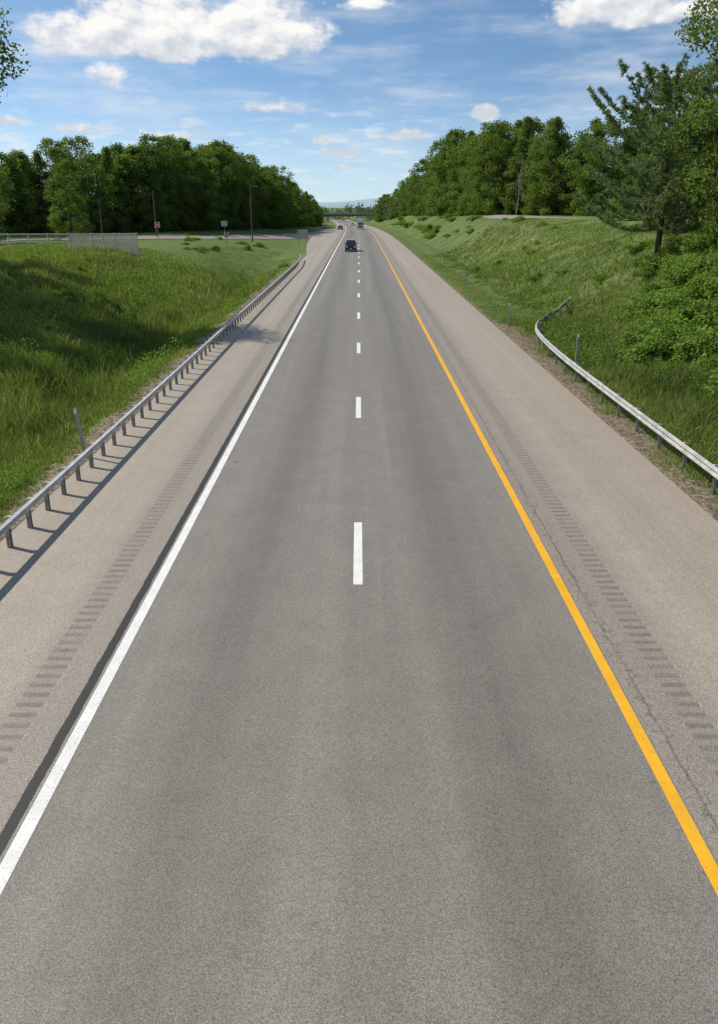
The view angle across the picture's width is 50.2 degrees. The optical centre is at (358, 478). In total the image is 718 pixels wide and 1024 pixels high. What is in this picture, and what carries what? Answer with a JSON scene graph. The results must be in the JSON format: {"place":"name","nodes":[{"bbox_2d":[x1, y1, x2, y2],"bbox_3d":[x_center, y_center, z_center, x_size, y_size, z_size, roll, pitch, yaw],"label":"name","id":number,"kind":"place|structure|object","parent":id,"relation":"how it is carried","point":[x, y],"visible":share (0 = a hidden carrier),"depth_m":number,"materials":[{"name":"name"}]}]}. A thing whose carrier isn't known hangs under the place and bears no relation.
{"place":"outdoors","nodes":[
{"label":"outdoors","id":0,"kind":"place"},
{"bbox_2d":[1,229,337,241],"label":"ramp road","id":1,"kind":"structure","parent":0,"point":[294,235],"depth_m":146.99,"materials":[{"name":"grey asphalt"}]},
{"bbox_2d":[0,219,344,860],"bbox_3d":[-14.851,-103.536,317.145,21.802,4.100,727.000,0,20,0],"label":"shoulder","id":2,"kind":"object","parent":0,"point":[83,559],"visible":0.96,"depth_m":16.48},
{"bbox_2d":[306,233,330,254],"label":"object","id":3,"kind":"structure","parent":0,"point":[313,243],"depth_m":157.24,"materials":[{"name":"concrete"}]},
{"bbox_2d":[317,198,378,207],"bbox_3d":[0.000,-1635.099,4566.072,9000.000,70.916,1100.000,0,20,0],"label":"hills","id":4,"kind":"structure","parent":0,"point":[367,202],"depth_m":4312.15,"materials":[{"name":"blue"}]},
{"bbox_2d":[0,219,717,1023],"bbox_3d":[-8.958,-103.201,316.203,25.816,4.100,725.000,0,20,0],"label":"road","id":5,"kind":"structure","parent":0,"point":[412,779],"depth_m":9.68,"materials":[{"name":"grey asphalt"}]},
{"bbox_2d":[0,221,345,894],"bbox_3d":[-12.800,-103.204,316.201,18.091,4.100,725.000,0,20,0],"label":"edge line","id":6,"kind":"object","parent":5,"relation":"on","point":[21,839],"visible":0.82,"depth_m":11.60,"materials":[{"name":"white paint"}]},
{"bbox_2d":[349,224,362,584],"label":"lane line","id":7,"kind":"object","parent":5,"relation":"on","point":[357,573],"visible":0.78,"depth_m":16.33,"materials":[{"name":"white paint"}]},
{"bbox_2d":[350,222,717,895],"bbox_3d":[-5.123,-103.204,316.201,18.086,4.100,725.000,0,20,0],"label":"edge line","id":8,"kind":"object","parent":5,"relation":"on","point":[698,845],"visible":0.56,"depth_m":11.55,"materials":[{"name":"yellow paint"}]},
{"bbox_2d":[0,208,717,541],"bbox_3d":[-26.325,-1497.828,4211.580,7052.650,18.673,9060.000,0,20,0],"label":"ground","id":9,"kind":"structure","parent":0,"point":[411,239],"depth_m":72.43,"materials":[{"name":"green plant"}]},
{"bbox_2d":[0,165,14,241],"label":"broadleaf tree","id":10,"kind":"object","parent":9,"relation":"on","point":[2,205],"visible":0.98,"depth_m":97.11,"materials":[{"name":"green plant"}]},
{"bbox_2d":[2,202,25,235],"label":"broadleaf tree","id":11,"kind":"object","parent":9,"relation":"on","point":[14,219],"visible":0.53,"depth_m":124.48,"materials":[{"name":"green plant"}]},
{"bbox_2d":[0,7,30,102],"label":"broadleaf tree","id":12,"kind":"object","parent":9,"relation":"on","point":[4,48],"visible":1,"depth_m":46.21,"materials":[{"name":"green plant"}]},
{"bbox_2d":[0,152,41,235],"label":"broadleaf tree","id":13,"kind":"object","parent":9,"relation":"on","point":[15,198],"visible":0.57,"depth_m":123.25,"materials":[{"name":"green plant"}]},
{"bbox_2d":[0,154,44,233],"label":"broadleaf tree","id":14,"kind":"object","parent":9,"relation":"on","point":[17,175],"visible":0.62,"depth_m":124.54,"materials":[{"name":"green plant"}]},
{"bbox_2d":[0,149,52,233],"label":"broadleaf tree","id":15,"kind":"object","parent":9,"relation":"on","point":[19,156],"visible":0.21,"depth_m":128.13,"materials":[{"name":"green plant"}]},
{"bbox_2d":[0,233,69,248],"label":"chain link fence","id":16,"kind":"object","parent":9,"relation":"on","point":[35,243],"visible":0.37,"depth_m":81.85,"materials":[{"name":"metal"}]},
{"bbox_2d":[24,150,66,234],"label":"broadleaf tree","id":17,"kind":"object","parent":9,"relation":"on","point":[37,162],"visible":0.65,"depth_m":128.58,"materials":[{"name":"green plant"}]},
{"bbox_2d":[36,213,55,234],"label":"broadleaf tree","id":18,"kind":"object","parent":9,"relation":"on","point":[43,219],"visible":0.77,"depth_m":127.42,"materials":[{"name":"green plant"}]},
{"bbox_2d":[28,137,88,231],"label":"broadleaf tree","id":19,"kind":"object","parent":9,"relation":"on","point":[46,142],"visible":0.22,"depth_m":133.12,"materials":[{"name":"green plant"}]},
{"bbox_2d":[34,144,85,233],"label":"broadleaf tree","id":20,"kind":"object","parent":9,"relation":"on","point":[52,150],"visible":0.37,"depth_m":129.04,"materials":[{"name":"green plant"}]},
{"bbox_2d":[43,158,94,240],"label":"broadleaf tree","id":21,"kind":"object","parent":9,"relation":"on","point":[59,192],"visible":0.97,"depth_m":104.84,"materials":[{"name":"green plant"}]},
{"bbox_2d":[45,135,100,223],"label":"broadleaf tree","id":22,"kind":"object","parent":9,"relation":"on","point":[81,150],"visible":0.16,"depth_m":139.26,"materials":[{"name":"green plant"}]},
{"bbox_2d":[73,408,87,457],"bbox_3d":[-7.907,-1.198,21.822,0.092,1.700,0.050,-5,23,2],"label":"delineator post","id":23,"kind":"object","parent":9,"relation":"on","point":[79,429],"visible":0.73,"depth_m":21.75,"materials":[{"name":"grey plastic"}]},
{"bbox_2d":[59,154,117,232],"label":"broadleaf tree","id":24,"kind":"object","parent":9,"relation":"on","point":[93,166],"visible":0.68,"depth_m":133.99,"materials":[{"name":"green plant"}]},
{"bbox_2d":[69,233,138,256],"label":"chain link fence","id":25,"kind":"object","parent":9,"relation":"on","point":[134,246],"visible":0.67,"depth_m":82.99,"materials":[{"name":"metal"}]},
{"bbox_2d":[88,146,135,232],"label":"broadleaf tree","id":26,"kind":"object","parent":9,"relation":"on","point":[107,162],"visible":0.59,"depth_m":137.94,"materials":[{"name":"green plant"}]},
{"bbox_2d":[95,142,142,230],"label":"broadleaf tree","id":27,"kind":"object","parent":9,"relation":"on","point":[115,147],"visible":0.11,"depth_m":144.46,"materials":[{"name":"green plant"}]},
{"bbox_2d":[104,154,154,232],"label":"broadleaf tree","id":28,"kind":"object","parent":9,"relation":"on","point":[123,190],"visible":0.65,"depth_m":141.92,"materials":[{"name":"green plant"}]},
{"bbox_2d":[119,198,154,231],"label":"broadleaf tree","id":29,"kind":"object","parent":9,"relation":"on","point":[145,227],"visible":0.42,"depth_m":145.04,"materials":[{"name":"green plant"}]},
{"bbox_2d":[107,144,172,230],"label":"broadleaf tree","id":30,"kind":"object","parent":9,"relation":"on","point":[130,149],"visible":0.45,"depth_m":144.51,"materials":[{"name":"green plant"}]},
{"bbox_2d":[0,239,296,523],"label":"grass","id":31,"kind":"structure","parent":9,"relation":"on","point":[31,417],"depth_m":43.02,"materials":[{"name":"green plant"}]},
{"bbox_2d":[0,254,300,547],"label":"guardrail","id":32,"kind":"object","parent":9,"relation":"on","point":[9,521],"visible":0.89,"depth_m":23.03,"materials":[{"name":"metal"}]},
{"bbox_2d":[136,191,169,231],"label":"broadleaf tree","id":33,"kind":"object","parent":9,"relation":"on","point":[160,220],"visible":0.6,"depth_m":147.14,"materials":[{"name":"green plant"}]},
{"bbox_2d":[129,131,180,230],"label":"broadleaf tree","id":34,"kind":"object","parent":9,"relation":"on","point":[159,150],"visible":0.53,"depth_m":146.73,"materials":[{"name":"green plant"}]},
{"bbox_2d":[139,145,188,230],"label":"broadleaf tree","id":35,"kind":"object","parent":9,"relation":"on","point":[167,185],"visible":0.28,"depth_m":149.49,"materials":[{"name":"green plant"}]},
{"bbox_2d":[155,134,197,229],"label":"broadleaf tree","id":36,"kind":"object","parent":9,"relation":"on","point":[166,142],"visible":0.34,"depth_m":153.38,"materials":[{"name":"green plant"}]},
{"bbox_2d":[170,197,189,230],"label":"broadleaf tree","id":37,"kind":"object","parent":9,"relation":"on","point":[176,222],"visible":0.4,"depth_m":154.57,"materials":[{"name":"green plant"}]},
{"bbox_2d":[154,151,208,230],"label":"broadleaf tree","id":38,"kind":"object","parent":9,"relation":"on","point":[171,156],"visible":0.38,"depth_m":157.31,"materials":[{"name":"green plant"}]},
{"bbox_2d":[167,150,233,230],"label":"broadleaf tree","id":39,"kind":"object","parent":9,"relation":"on","point":[210,195],"visible":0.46,"depth_m":160.38,"materials":[{"name":"green plant"}]},
{"bbox_2d":[34,202,376,220],"bbox_3d":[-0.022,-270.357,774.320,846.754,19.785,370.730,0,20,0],"label":"woodland","id":40,"kind":"object","parent":9,"relation":"on","point":[349,209],"visible":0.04,"depth_m":681.51,"materials":[{"name":"green plant"}]},
{"bbox_2d":[198,158,232,228],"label":"broadleaf tree","id":41,"kind":"object","parent":9,"relation":"on","point":[222,187],"visible":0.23,"depth_m":170.37,"materials":[{"name":"green plant"}]},
{"bbox_2d":[195,144,244,229],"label":"broadleaf tree","id":42,"kind":"object","parent":9,"relation":"on","point":[221,150],"visible":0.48,"depth_m":173.21,"materials":[{"name":"green plant"}]},
{"bbox_2d":[206,153,248,226],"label":"broadleaf tree","id":43,"kind":"object","parent":9,"relation":"on","point":[232,206],"visible":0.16,"depth_m":177.03,"materials":[{"name":"green plant"}]},
{"bbox_2d":[206,150,253,228],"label":"broadleaf tree","id":44,"kind":"object","parent":9,"relation":"on","point":[243,172],"visible":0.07,"depth_m":184.18,"materials":[{"name":"green plant"}]},
{"bbox_2d":[204,139,256,229],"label":"broadleaf tree","id":45,"kind":"object","parent":9,"relation":"on","point":[225,146],"visible":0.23,"depth_m":179.87,"materials":[{"name":"green plant"}]},
{"bbox_2d":[231,198,253,229],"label":"broadleaf tree","id":46,"kind":"object","parent":9,"relation":"on","point":[247,224],"visible":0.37,"depth_m":185.73,"materials":[{"name":"green plant"}]},
{"bbox_2d":[235,152,271,225],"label":"broadleaf tree","id":47,"kind":"object","parent":9,"relation":"on","point":[261,210],"visible":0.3,"depth_m":194.90,"materials":[{"name":"green plant"}]},
{"bbox_2d":[249,166,271,227],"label":"broadleaf tree","id":48,"kind":"object","parent":9,"relation":"on","point":[259,182],"visible":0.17,"depth_m":199.63,"materials":[{"name":"green plant"}]},
{"bbox_2d":[249,162,281,227],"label":"broadleaf tree","id":49,"kind":"object","parent":9,"relation":"on","point":[275,188],"visible":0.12,"depth_m":203.73,"materials":[{"name":"green plant"}]},
{"bbox_2d":[257,170,288,228],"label":"broadleaf tree","id":50,"kind":"object","parent":9,"relation":"on","point":[279,206],"visible":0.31,"depth_m":209.17,"materials":[{"name":"green plant"}]},
{"bbox_2d":[264,169,291,226],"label":"broadleaf tree","id":51,"kind":"object","parent":9,"relation":"on","point":[273,175],"visible":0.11,"depth_m":216.62,"materials":[{"name":"green plant"}]},
{"bbox_2d":[271,164,298,223],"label":"broadleaf tree","id":52,"kind":"object","parent":9,"relation":"on","point":[283,167],"visible":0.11,"depth_m":228.72,"materials":[{"name":"green plant"}]},
{"bbox_2d":[291,181,307,227],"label":"broadleaf tree","id":53,"kind":"object","parent":9,"relation":"on","point":[302,213],"visible":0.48,"depth_m":249.42,"materials":[{"name":"green plant"}]},
{"bbox_2d":[357,190,402,220],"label":"woodland","id":54,"kind":"object","parent":9,"relation":"on","point":[371,213],"visible":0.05,"depth_m":534.72,"materials":[{"name":"green plant"}]},
{"bbox_2d":[394,177,411,215],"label":"broadleaf tree","id":55,"kind":"object","parent":9,"relation":"on","point":[403,212],"visible":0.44,"depth_m":322.40,"materials":[{"name":"green plant"}]},
{"bbox_2d":[399,158,428,215],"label":"broadleaf tree","id":56,"kind":"object","parent":9,"relation":"on","point":[412,189],"visible":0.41,"depth_m":265.80,"materials":[{"name":"green plant"}]},
{"bbox_2d":[420,140,443,213],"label":"broadleaf tree","id":57,"kind":"object","parent":9,"relation":"on","point":[427,174],"visible":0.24,"depth_m":221.42,"materials":[{"name":"green plant"}]},
{"bbox_2d":[422,127,467,214],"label":"broadleaf tree","id":58,"kind":"object","parent":9,"relation":"on","point":[458,135],"visible":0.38,"depth_m":190.86,"materials":[{"name":"green plant"}]},
{"bbox_2d":[433,143,464,213],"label":"broadleaf tree","id":59,"kind":"object","parent":9,"relation":"on","point":[452,174],"visible":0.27,"depth_m":180.64,"materials":[{"name":"green plant"}]},
{"bbox_2d":[447,130,475,212],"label":"broadleaf tree","id":60,"kind":"object","parent":9,"relation":"on","point":[460,190],"visible":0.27,"depth_m":176.18,"materials":[{"name":"green plant"}]},
{"bbox_2d":[456,140,497,214],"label":"broadleaf tree","id":61,"kind":"object","parent":9,"relation":"on","point":[464,198],"visible":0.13,"depth_m":160.50,"materials":[{"name":"green plant"}]},
{"bbox_2d":[457,118,520,214],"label":"broadleaf tree","id":62,"kind":"object","parent":9,"relation":"on","point":[491,154],"visible":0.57,"depth_m":149.90,"materials":[{"name":"green plant"}]},
{"bbox_2d":[465,125,517,214],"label":"broadleaf tree","id":63,"kind":"object","parent":9,"relation":"on","point":[502,134],"visible":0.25,"depth_m":154.46,"materials":[{"name":"green plant"}]},
{"bbox_2d":[480,180,511,214],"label":"broadleaf tree","id":64,"kind":"object","parent":9,"relation":"on","point":[499,193],"visible":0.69,"depth_m":147.80,"materials":[{"name":"green plant"}]},
{"bbox_2d":[475,147,522,214],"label":"broadleaf tree","id":65,"kind":"object","parent":9,"relation":"on","point":[498,174],"visible":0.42,"depth_m":148.13,"materials":[{"name":"green plant"}]},
{"bbox_2d":[500,183,522,214],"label":"broadleaf tree","id":66,"kind":"object","parent":9,"relation":"on","point":[506,203],"visible":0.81,"depth_m":143.52,"materials":[{"name":"green plant"}]},
{"bbox_2d":[497,136,529,214],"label":"broadleaf tree","id":67,"kind":"object","parent":9,"relation":"on","point":[521,150],"visible":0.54,"depth_m":143.81,"materials":[{"name":"green plant"}]},
{"bbox_2d":[504,115,536,187],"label":"broadleaf tree","id":68,"kind":"object","parent":9,"relation":"on","point":[528,122],"visible":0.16,"depth_m":150.85,"materials":[{"name":"green plant"}]},
{"bbox_2d":[512,145,544,213],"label":"broadleaf tree","id":69,"kind":"object","parent":9,"relation":"on","point":[524,187],"visible":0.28,"depth_m":141.24,"materials":[{"name":"green plant"}]},
{"bbox_2d":[512,116,547,182],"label":"broadleaf tree","id":70,"kind":"object","parent":9,"relation":"on","point":[538,126],"visible":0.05,"depth_m":153.81,"materials":[{"name":"green plant"}]},
{"bbox_2d":[518,116,572,215],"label":"broadleaf tree","id":71,"kind":"object","parent":9,"relation":"on","point":[542,190],"visible":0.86,"depth_m":130.25,"materials":[{"name":"green plant"}]},
{"bbox_2d":[520,117,576,215],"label":"broadleaf tree","id":72,"kind":"object","parent":9,"relation":"on","point":[535,165],"visible":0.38,"depth_m":133.52,"materials":[{"name":"green plant"}]},
{"bbox_2d":[415,217,717,512],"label":"grass","id":73,"kind":"structure","parent":9,"relation":"on","point":[686,408],"depth_m":43.04,"materials":[{"name":"green plant"}]},
{"bbox_2d":[556,132,598,215],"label":"broadleaf tree","id":74,"kind":"object","parent":9,"relation":"on","point":[571,182],"visible":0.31,"depth_m":128.27,"materials":[{"name":"green plant"}]},
{"bbox_2d":[569,116,612,184],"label":"broadleaf tree","id":75,"kind":"object","parent":9,"relation":"on","point":[598,134],"visible":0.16,"depth_m":129.96,"materials":[{"name":"green plant"}]},
{"bbox_2d":[572,160,613,215],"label":"broadleaf tree","id":76,"kind":"object","parent":9,"relation":"on","point":[594,181],"visible":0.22,"depth_m":124.16,"materials":[{"name":"green plant"}]},
{"bbox_2d":[556,119,636,215],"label":"broadleaf tree","id":77,"kind":"object","parent":9,"relation":"on","point":[611,149],"visible":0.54,"depth_m":120.62,"materials":[{"name":"green plant"}]},
{"bbox_2d":[602,180,641,213],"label":"broadleaf tree","id":78,"kind":"object","parent":9,"relation":"on","point":[624,184],"visible":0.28,"depth_m":116.62,"materials":[{"name":"green plant"}]},
{"bbox_2d":[606,126,643,211],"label":"broadleaf tree","id":79,"kind":"object","parent":9,"relation":"on","point":[629,150],"visible":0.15,"depth_m":118.77,"materials":[{"name":"green plant"}]},
{"bbox_2d":[535,296,717,494],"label":"guardrail","id":80,"kind":"object","parent":9,"relation":"on","point":[685,449],"visible":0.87,"depth_m":24.83,"materials":[{"name":"metal"}]},
{"bbox_2d":[609,302,664,322],"bbox_3d":[15.971,-9.245,42.555,3.148,1.267,4.544,-9,22,-25],"label":"shrub","id":81,"kind":"object","parent":9,"relation":"on","point":[638,312],"visible":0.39,"depth_m":42.90,"materials":[{"name":"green plant"}]},
{"bbox_2d":[616,324,659,347],"bbox_3d":[14.543,-7.051,38.317,3.202,1.434,2.620,8,21,22],"label":"shrub","id":82,"kind":"object","parent":9,"relation":"on","point":[642,331],"visible":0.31,"depth_m":37.97,"materials":[{"name":"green plant"}]},
{"bbox_2d":[622,239,654,249],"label":"shrub","id":83,"kind":"object","parent":9,"relation":"on","point":[639,244],"visible":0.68,"depth_m":54.17,"materials":[{"name":"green plant"}]},
{"bbox_2d":[617,107,666,214],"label":"broadleaf tree","id":84,"kind":"object","parent":9,"relation":"on","point":[640,186],"visible":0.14,"depth_m":113.57,"materials":[{"name":"green plant"}]},
{"bbox_2d":[610,332,674,367],"bbox_3d":[13.614,-5.891,35.222,3.596,1.829,2.927,-1,20,-4],"label":"shrub","id":85,"kind":"object","parent":9,"relation":"on","point":[641,351],"visible":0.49,"depth_m":34.43,"materials":[{"name":"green plant"}]},
{"bbox_2d":[614,279,671,310],"bbox_3d":[16.787,-10.525,43.947,3.284,1.798,3.186,-12,23,-30],"label":"shrub","id":86,"kind":"object","parent":9,"relation":"on","point":[648,287],"visible":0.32,"depth_m":43.93,"materials":[{"name":"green plant"}]},
{"bbox_2d":[572,52,717,252],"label":"pine tree","id":87,"kind":"object","parent":9,"relation":"on","point":[666,88],"visible":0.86,"depth_m":47.69,"materials":[{"name":"green plant"}]},
{"bbox_2d":[643,253,677,266],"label":"shrub","id":88,"kind":"object","parent":9,"relation":"on","point":[665,255],"visible":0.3,"depth_m":47.64,"materials":[{"name":"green plant"}]},
{"bbox_2d":[632,286,692,310],"bbox_3d":[17.276,-9.850,41.909,3.482,1.352,4.099,-1,20,-4],"label":"shrub","id":89,"kind":"object","parent":9,"relation":"on","point":[656,301],"visible":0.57,"depth_m":41.81,"materials":[{"name":"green plant"}]},
{"bbox_2d":[637,315,699,360],"bbox_3d":[14.771,-6.526,34.987,4.424,1.788,3.450,-15,25,-37],"label":"shrub","id":90,"kind":"object","parent":9,"relation":"on","point":[672,328],"visible":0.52,"depth_m":34.78,"materials":[{"name":"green plant"}]},
{"bbox_2d":[658,279,693,307],"bbox_3d":[17.423,-10.002,41.204,2.614,1.457,3.184,1,20,3],"label":"shrub","id":91,"kind":"object","parent":9,"relation":"on","point":[677,298],"visible":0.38,"depth_m":40.51,"materials":[{"name":"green plant"}]},
{"bbox_2d":[642,112,710,231],"bbox_3d":[23.114,-21.459,53.899,6.040,8.488,5.698,8,21,21],"label":"broadleaf tree","id":92,"kind":"object","parent":9,"relation":"on","point":[667,221],"visible":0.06,"depth_m":54.59,"materials":[{"name":"green plant"}]},
{"bbox_2d":[657,253,700,274],"bbox_3d":[19.510,-12.573,44.823,4.592,1.257,2.971,1,20,2],"label":"shrub","id":93,"kind":"object","parent":9,"relation":"on","point":[679,258],"visible":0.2,"depth_m":44.30,"materials":[{"name":"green plant"}]},
{"bbox_2d":[646,294,717,331],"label":"shrub","id":94,"kind":"object","parent":9,"relation":"on","point":[688,309],"visible":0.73,"depth_m":35.88,"materials":[{"name":"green plant"}]},
{"bbox_2d":[658,0,717,241],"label":"broadleaf tree","id":95,"kind":"object","parent":9,"relation":"on","point":[709,188],"visible":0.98,"depth_m":42.94,"materials":[{"name":"green plant"}]},
{"bbox_2d":[662,256,716,279],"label":"shrub","id":96,"kind":"object","parent":9,"relation":"on","point":[681,264],"visible":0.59,"depth_m":42.26,"materials":[{"name":"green plant"}]},
{"bbox_2d":[670,325,717,363],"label":"shrub","id":97,"kind":"object","parent":9,"relation":"on","point":[703,339],"visible":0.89,"depth_m":32.41,"materials":[{"name":"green plant"}]},
{"bbox_2d":[671,0,717,218],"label":"broadleaf tree","id":98,"kind":"object","parent":9,"relation":"on","point":[697,8],"visible":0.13,"depth_m":47.93,"materials":[{"name":"green plant"}]},
{"bbox_2d":[680,222,717,247],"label":"shrub","id":99,"kind":"object","parent":9,"relation":"on","point":[691,243],"visible":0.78,"depth_m":45.74,"materials":[{"name":"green plant"}]},
{"bbox_2d":[689,261,717,296],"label":"shrub","id":100,"kind":"object","parent":9,"relation":"on","point":[705,282],"visible":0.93,"depth_m":38.93,"materials":[{"name":"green plant"}]},
{"bbox_2d":[0,0,717,201],"label":"sky","id":101,"kind":"structure","parent":0,"point":[346,96],"materials":[{"name":"blue"}]},
{"bbox_2d":[345,219,717,860],"bbox_3d":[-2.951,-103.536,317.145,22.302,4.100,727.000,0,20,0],"label":"shoulder","id":102,"kind":"object","parent":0,"point":[627,533],"visible":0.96,"depth_m":17.15},
{"bbox_2d":[482,215,694,218],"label":"side road","id":103,"kind":"structure","parent":0,"point":[503,216],"depth_m":122.68,"materials":[{"name":"grey asphalt"}]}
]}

